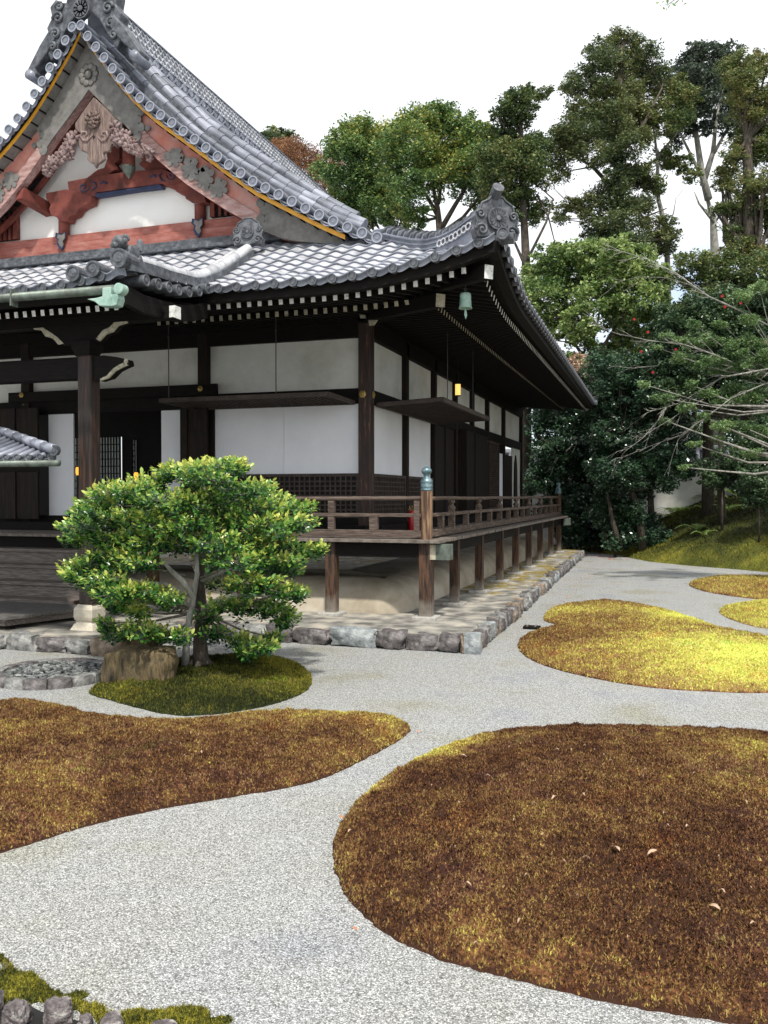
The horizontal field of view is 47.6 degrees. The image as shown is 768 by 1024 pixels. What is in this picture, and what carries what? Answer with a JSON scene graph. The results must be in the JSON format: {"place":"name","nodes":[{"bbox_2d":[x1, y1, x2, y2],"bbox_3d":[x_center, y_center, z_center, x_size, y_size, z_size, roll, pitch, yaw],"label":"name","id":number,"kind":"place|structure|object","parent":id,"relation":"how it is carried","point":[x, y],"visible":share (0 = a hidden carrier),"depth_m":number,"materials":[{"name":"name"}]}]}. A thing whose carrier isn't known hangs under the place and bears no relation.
{"place":"outdoors","nodes":[
{"label":"outdoors","id":0,"kind":"place"},
{"bbox_2d":[76,467,78,498],"bbox_3d":[-6.865,-0.383,19.524,0.180,1.248,0.180,0,1,18],"label":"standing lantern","id":1,"kind":"object","parent":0,"point":[78,481],"visible":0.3,"depth_m":19.52,"materials":[{"name":"yellow"}]},
{"bbox_2d":[0,501,767,1023],"bbox_3d":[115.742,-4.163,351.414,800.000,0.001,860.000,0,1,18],"label":"ground","id":2,"kind":"structure","parent":0,"point":[242,909],"depth_m":5.33,"materials":[{"name":"grey gravel"}]},
{"bbox_2d":[0,1006,77,1023],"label":"ditch","id":3,"kind":"object","parent":2,"relation":"on","point":[37,1015],"visible":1,"depth_m":3.82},
{"bbox_2d":[0,989,4,1012],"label":"edging rock","id":4,"kind":"object","parent":3,"relation":"on","point":[1,999],"visible":0.99,"depth_m":3.88,"materials":[{"name":"grey stone"}]},
{"bbox_2d":[1,997,32,1023],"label":"edging rock","id":5,"kind":"object","parent":3,"relation":"on","point":[16,1011],"visible":1,"depth_m":3.77,"materials":[{"name":"grey stone"}]},
{"bbox_2d":[43,995,72,1023],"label":"edging rock","id":6,"kind":"object","parent":3,"relation":"on","point":[58,1010],"visible":1,"depth_m":3.78,"materials":[{"name":"grey stone"}]},
{"bbox_2d":[77,1012,93,1023],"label":"edging rock","id":7,"kind":"object","parent":3,"relation":"on","point":[86,1018],"visible":1,"depth_m":3.77,"materials":[{"name":"grey stone"}]},
{"bbox_2d":[0,658,102,689],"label":"pebble bed","id":8,"kind":"object","parent":2,"relation":"on","point":[51,673],"visible":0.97,"depth_m":10.72,"materials":[{"name":"grey stone"}]},
{"bbox_2d":[100,1009,123,1023],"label":"edging rock","id":9,"kind":"object","parent":2,"relation":"on","point":[113,1017],"visible":1,"depth_m":3.73,"materials":[{"name":"grey stone"}]},
{"bbox_2d":[0,953,233,1023],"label":"creeping moss","id":10,"kind":"object","parent":2,"relation":"on","point":[29,986],"visible":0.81,"depth_m":3.91,"materials":[{"name":"green plant"}]},
{"bbox_2d":[100,633,178,682],"bbox_3d":[-2.870,1.832,10.554,0.939,0.684,0.743,0,1,18],"label":"rock","id":11,"kind":"object","parent":2,"relation":"on","point":[136,659],"visible":0.74,"depth_m":10.27,"materials":[{"name":"brown stone"}]},
{"bbox_2d":[151,1019,176,1023],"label":"edging rock","id":12,"kind":"object","parent":2,"relation":"on","point":[167,1021],"visible":1,"depth_m":3.73,"materials":[{"name":"grey stone"}]},
{"bbox_2d":[89,652,312,715],"bbox_3d":[-2.106,2.021,10.757,2.725,0.329,3.325,0,1,18],"label":"moss bed","id":13,"kind":"object","parent":2,"relation":"on","point":[224,683],"visible":0.69,"depth_m":9.94,"materials":[{"name":"green plant"}]},
{"bbox_2d":[53,454,330,666],"bbox_3d":[-2.374,0.643,10.756,3.593,2.774,2.996,0,1,-10],"label":"clipped camellia","id":14,"kind":"object","parent":13,"relation":"on","point":[210,544],"visible":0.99,"depth_m":10.16,"materials":[{"name":"green plant"}]},
{"bbox_2d":[0,697,410,852],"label":"moss bed","id":15,"kind":"object","parent":2,"relation":"on","point":[80,769],"visible":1,"depth_m":7.17,"materials":[{"name":"brown plant"}]},
{"bbox_2d":[259,124,309,159],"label":"conifer","id":16,"kind":"object","parent":2,"relation":"on","point":[269,134],"visible":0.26,"depth_m":61.17,"materials":[{"name":"green plant"}]},
{"bbox_2d":[0,549,584,656],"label":"stone platform","id":17,"kind":"structure","parent":2,"relation":"on","point":[476,623],"depth_m":14.09,"materials":[{"name":"grey stone"}]},
{"bbox_2d":[0,427,60,471],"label":"shelter","id":18,"kind":"object","parent":17,"relation":"on","point":[20,452],"visible":1,"depth_m":12.17,"materials":[{"name":"tile"}]},
{"bbox_2d":[0,601,76,628],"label":"plank platform","id":19,"kind":"structure","parent":17,"relation":"on","point":[12,614],"depth_m":14.02,"materials":[{"name":"brown wood"}]},
{"bbox_2d":[0,547,114,609],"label":"wooden steps","id":20,"kind":"structure","parent":17,"relation":"on","point":[28,574],"depth_m":15.94,"materials":[{"name":"brown wood"}]},
{"bbox_2d":[0,0,598,631],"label":"temple hall","id":21,"kind":"structure","parent":17,"relation":"on","point":[192,266],"depth_m":17.27,"materials":[{"name":"paint"}]},
{"bbox_2d":[0,407,39,518],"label":"folding door","id":22,"kind":"structure","parent":21,"relation":"in","point":[19,491],"depth_m":18.80,"materials":[{"name":"brown wood"}]},
{"bbox_2d":[48,414,74,514],"bbox_3d":[-6.987,-1.062,18.856,0.640,2.310,0.040,0,1,18],"label":"paper door","id":23,"kind":"structure","parent":21,"relation":"in","point":[61,426],"depth_m":18.83,"materials":[{"name":"white paper"}]},
{"bbox_2d":[161,410,179,506],"bbox_3d":[-4.356,-1.026,17.990,0.540,2.270,0.040,0,1,18],"label":"paper door","id":24,"kind":"structure","parent":21,"relation":"in","point":[170,419],"depth_m":17.98,"materials":[{"name":"white paper"}]},
{"bbox_2d":[180,407,207,515],"bbox_3d":[-3.850,-0.974,17.609,0.620,2.300,0.090,0,1,18],"label":"folding door","id":25,"kind":"structure","parent":21,"relation":"in","point":[193,423],"depth_m":17.58,"materials":[{"name":"brown wood"}]},
{"bbox_2d":[408,505,413,529],"bbox_3d":[0.577,0.127,18.188,0.150,0.538,0.150,0,1,18],"label":"fire extinguisher","id":26,"kind":"object","parent":21,"relation":"on","point":[410,523],"visible":0.73,"depth_m":18.13,"materials":[{"name":"red metal"}]},
{"bbox_2d":[437,425,453,512],"bbox_3d":[1.542,-1.087,22.375,0.120,2.250,2.100,0,1,18],"label":"plank door","id":27,"kind":"structure","parent":21,"relation":"in","point":[445,436],"depth_m":22.31,"materials":[{"name":"brown wood"}]},
{"bbox_2d":[455,383,460,395],"bbox_3d":[1.787,-3.420,21.030,0.140,1.235,0.140,0,1,18],"label":"hanging lantern","id":28,"kind":"object","parent":21,"relation":"hanging from","point":[457,389],"visible":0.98,"depth_m":20.98,"materials":[{"name":"yellow paper"}]},
{"bbox_2d":[459,285,471,318],"bbox_3d":[1.254,-3.237,13.390,0.210,0.540,0.210,0,1,18],"label":"wind bell","id":29,"kind":"object","parent":21,"relation":"hanging from","point":[465,300],"visible":1,"depth_m":13.32,"materials":[{"name":"green metal"}]},
{"bbox_2d":[458,429,487,513],"bbox_3d":[2.663,-1.125,25.269,0.280,2.320,3.500,0,1,18],"label":"folding door","id":30,"kind":"structure","parent":21,"relation":"in","point":[472,447],"depth_m":24.84,"materials":[{"name":"brown wood"}]},
{"bbox_2d":[489,441,499,508],"bbox_3d":[3.498,-1.182,28.100,0.055,2.170,2.200,0,1,18],"label":"lattice door","id":31,"kind":"structure","parent":21,"relation":"in","point":[494,447],"depth_m":28.30,"materials":[{"name":"brown wood"}]},
{"bbox_2d":[499,453,502,502],"bbox_3d":[3.996,-1.063,29.781,0.030,1.870,0.900,0,1,18],"label":"paper door","id":32,"kind":"structure","parent":21,"relation":"in","point":[500,455],"depth_m":29.68,"materials":[{"name":"white paper"}]},
{"bbox_2d":[505,455,511,507],"bbox_3d":[4.425,-1.086,31.034,0.040,1.870,1.450,0,1,18],"label":"louvre door","id":33,"kind":"structure","parent":21,"relation":"in","point":[508,459],"depth_m":31.01,"materials":[{"name":"brown wood"}]},
{"bbox_2d":[513,455,517,495],"bbox_3d":[4.914,-1.331,32.475,0.042,1.568,0.672,0,1,18],"label":"bell window","id":34,"kind":"structure","parent":21,"relation":"in","point":[515,461],"depth_m":32.33,"materials":[{"name":"brown wood"}]},
{"bbox_2d":[271,134,346,198],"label":"russet tree","id":35,"kind":"object","parent":2,"relation":"on","point":[289,150],"visible":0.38,"depth_m":51.09,"materials":[{"name":"red plant"}]},
{"bbox_2d":[306,110,411,230],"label":"camphor tree","id":36,"kind":"object","parent":2,"relation":"on","point":[351,146],"visible":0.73,"depth_m":44.82,"materials":[{"name":"green plant"}]},
{"bbox_2d":[374,97,504,230],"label":"camphor tree","id":37,"kind":"object","parent":2,"relation":"on","point":[436,164],"visible":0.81,"depth_m":41.24,"materials":[{"name":"green plant"}]},
{"bbox_2d":[466,81,556,515],"bbox_3d":[5.667,-8.893,39.099,4.185,20.946,4.212,0,1,18],"label":"broadleaf tree","id":38,"kind":"object","parent":2,"relation":"on","point":[524,170],"visible":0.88,"depth_m":38.73,"materials":[{"name":"green plant"}]},
{"bbox_2d":[523,624,540,629],"bbox_3d":[2.565,1.995,15.093,0.280,0.056,0.220,0,1,18],"label":"drain cover","id":39,"kind":"object","parent":2,"relation":"on","point":[533,627],"visible":0.88,"depth_m":15.02,"materials":[{"name":"black metal"}]},
{"bbox_2d":[332,721,767,1023],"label":"moss bed","id":40,"kind":"object","parent":2,"relation":"on","point":[684,948],"visible":1,"depth_m":5.08,"materials":[{"name":"brown plant"}]},
{"bbox_2d":[709,903,720,909],"bbox_3d":[1.697,2.023,4.465,0.023,0.020,0.066,-1,1,-30],"label":"fallen leaf","id":41,"kind":"object","parent":40,"relation":"on","point":[715,905],"visible":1,"depth_m":4.47,"materials":[{"name":"beige plant"}]},
{"bbox_2d":[523,407,600,549],"bbox_3d":[7.854,-1.605,36.433,4.716,6.766,3.024,0,1,-7],"label":"camellia tree","id":42,"kind":"object","parent":2,"relation":"on","point":[561,472],"visible":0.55,"depth_m":35.97,"materials":[{"name":"green plant"}]},
{"bbox_2d":[534,362,624,444],"bbox_3d":[8.410,-2.863,38.306,4.913,8.845,4.033,0,1,18],"label":"broadleaf tree","id":43,"kind":"object","parent":2,"relation":"on","point":[579,374],"visible":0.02,"depth_m":38.28,"materials":[{"name":"green plant"}]},
{"bbox_2d":[568,351,616,556],"bbox_3d":[7.811,-2.138,33.131,1.816,7.870,1.149,0,1,-22],"label":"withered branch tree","id":44,"kind":"object","parent":2,"relation":"on","point":[575,362],"visible":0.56,"depth_m":32.83,"materials":[{"name":"brown plant"}]},
{"bbox_2d":[517,231,675,551],"bbox_3d":[8.574,-4.963,35.745,6.974,13.262,4.496,0,1,2],"label":"fresh green tree","id":45,"kind":"object","parent":2,"relation":"on","point":[591,263],"visible":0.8,"depth_m":35.08,"materials":[{"name":"green plant"}]},
{"bbox_2d":[554,488,662,551],"bbox_3d":[9.127,0.387,35.503,4.434,3.274,2.658,0,1,8],"label":"shrub","id":46,"kind":"object","parent":2,"relation":"on","point":[579,533],"visible":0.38,"depth_m":35.02,"materials":[{"name":"green plant"}]},
{"bbox_2d":[505,445,763,544],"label":"garden wall","id":47,"kind":"structure","parent":2,"relation":"on","point":[686,492],"depth_m":37.68,"materials":[{"name":"paint"}]},
{"bbox_2d":[517,598,767,692],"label":"moss bed","id":48,"kind":"object","parent":2,"relation":"on","point":[630,643],"visible":1,"depth_m":12.22,"materials":[{"name":"yellow plant"}]},
{"bbox_2d":[531,242,767,481],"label":"maple tree","id":49,"kind":"object","parent":2,"relation":"on","point":[736,349],"visible":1,"depth_m":21.98,"materials":[{"name":"green plant"}]},
{"bbox_2d":[603,330,759,445],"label":"evergreen tree","id":50,"kind":"object","parent":2,"relation":"on","point":[693,417],"visible":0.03,"depth_m":46.11,"materials":[{"name":"green plant"}]},
{"bbox_2d":[689,573,767,598],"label":"moss bed","id":51,"kind":"object","parent":2,"relation":"on","point":[754,586],"visible":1,"depth_m":21.22,"materials":[{"name":"yellow plant"}]},
{"bbox_2d":[719,599,767,628],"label":"moss bed","id":52,"kind":"object","parent":2,"relation":"on","point":[754,613],"visible":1,"depth_m":16.47,"materials":[{"name":"yellow plant"}]},
{"bbox_2d":[0,0,767,478],"label":"sky","id":53,"kind":"structure","parent":0,"point":[300,65],"materials":[{"name":"white"}]},
{"bbox_2d":[554,495,767,571],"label":"hillside","id":54,"kind":"structure","parent":0,"point":[688,561],"depth_m":29.26,"materials":[{"name":"green plant"}]},
{"bbox_2d":[540,23,683,433],"bbox_3d":[9.981,-10.676,39.843,7.330,23.367,4.662,0,1,-23],"label":"cedar tree","id":55,"kind":"object","parent":54,"relation":"on","point":[600,113],"visible":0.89,"depth_m":39.45,"materials":[{"name":"green plant"}]},
{"bbox_2d":[580,474,673,551],"bbox_3d":[9.218,-0.044,32.932,3.517,3.194,2.627,0,1,18],"label":"shrub","id":56,"kind":"object","parent":54,"relation":"on","point":[625,516],"visible":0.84,"depth_m":32.69,"materials":[{"name":"green plant"}]},
{"bbox_2d":[585,300,685,534],"bbox_3d":[9.993,-3.429,33.571,4.526,9.387,3.313,0,1,18],"label":"camellia tree","id":57,"kind":"object","parent":54,"relation":"on","point":[658,308],"visible":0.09,"depth_m":33.42,"materials":[{"name":"green plant"}]},
{"bbox_2d":[579,348,699,551],"bbox_3d":[9.591,-2.405,32.484,4.954,7.917,3.096,0,1,-6],"label":"camellia tree","id":58,"kind":"object","parent":54,"relation":"on","point":[651,467],"visible":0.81,"depth_m":32.03,"materials":[{"name":"green plant"}]},
{"bbox_2d":[634,72,703,441],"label":"slender tree","id":59,"kind":"object","parent":54,"relation":"on","point":[683,96],"visible":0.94,"depth_m":40.58,"materials":[{"name":"green plant"}]},
{"bbox_2d":[654,507,684,513],"bbox_3d":[12.421,-0.059,37.399,1.707,0.301,1.728,0,1,18],"label":"fern","id":60,"kind":"object","parent":54,"relation":"on","point":[672,509],"visible":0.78,"depth_m":37.29,"materials":[{"name":"green plant"}]},
{"bbox_2d":[579,495,767,570],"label":"moss","id":61,"kind":"object","parent":54,"relation":"on","point":[699,520],"visible":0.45,"depth_m":30.88,"materials":[{"name":"green plant"}]},
{"bbox_2d":[669,507,689,511],"bbox_3d":[12.686,-0.115,37.206,1.344,0.223,1.310,0,1,18],"label":"fern","id":62,"kind":"object","parent":54,"relation":"on","point":[679,508],"visible":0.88,"depth_m":37.07,"materials":[{"name":"green plant"}]},
{"bbox_2d":[676,524,709,529],"bbox_3d":[11.333,0.560,31.283,1.319,0.254,1.398,-1,1,-45],"label":"fern","id":63,"kind":"object","parent":54,"relation":"on","point":[696,527],"visible":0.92,"depth_m":31.26,"materials":[{"name":"green plant"}]},
{"bbox_2d":[638,280,767,522],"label":"camellia tree","id":64,"kind":"object","parent":54,"relation":"on","point":[709,310],"visible":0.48,"depth_m":30.64,"materials":[{"name":"green plant"}]},
{"bbox_2d":[691,530,716,534],"bbox_3d":[11.177,0.723,30.353,1.134,0.195,0.852,0,1,-13],"label":"fern","id":65,"kind":"object","parent":54,"relation":"on","point":[705,532],"visible":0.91,"depth_m":30.32,"materials":[{"name":"green plant"}]},
{"bbox_2d":[662,38,761,444],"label":"tall tree","id":66,"kind":"object","parent":54,"relation":"on","point":[694,65],"visible":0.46,"depth_m":42.65,"materials":[{"name":"green plant"}]},
{"bbox_2d":[666,243,767,517],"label":"evergreen tree","id":67,"kind":"object","parent":54,"relation":"on","point":[708,277],"visible":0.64,"depth_m":32.80,"materials":[{"name":"green plant"}]},
{"bbox_2d":[711,504,743,510],"bbox_3d":[12.895,-0.179,32.535,1.585,0.278,1.495,0,1,18],"label":"fern","id":68,"kind":"object","parent":54,"relation":"on","point":[732,506],"visible":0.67,"depth_m":32.44,"materials":[{"name":"green plant"}]},
{"bbox_2d":[691,414,767,530],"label":"tree","id":69,"kind":"object","parent":54,"relation":"on","point":[717,480],"visible":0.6,"depth_m":29.74,"materials":[{"name":"green plant"}]},
{"bbox_2d":[704,45,767,496],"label":"cedar tree","id":70,"kind":"object","parent":54,"relation":"on","point":[746,213],"visible":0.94,"depth_m":35.79,"materials":[{"name":"green plant"}]},
{"bbox_2d":[733,464,767,542],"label":"tree","id":71,"kind":"object","parent":54,"relation":"on","point":[756,495],"visible":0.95,"depth_m":27.78,"materials":[{"name":"green plant"}]},
{"bbox_2d":[656,0,686,9],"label":"overhanging branch","id":72,"kind":"object","parent":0,"point":[667,1],"visible":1,"depth_m":8.96,"materials":[{"name":"green plant"}]}
]}

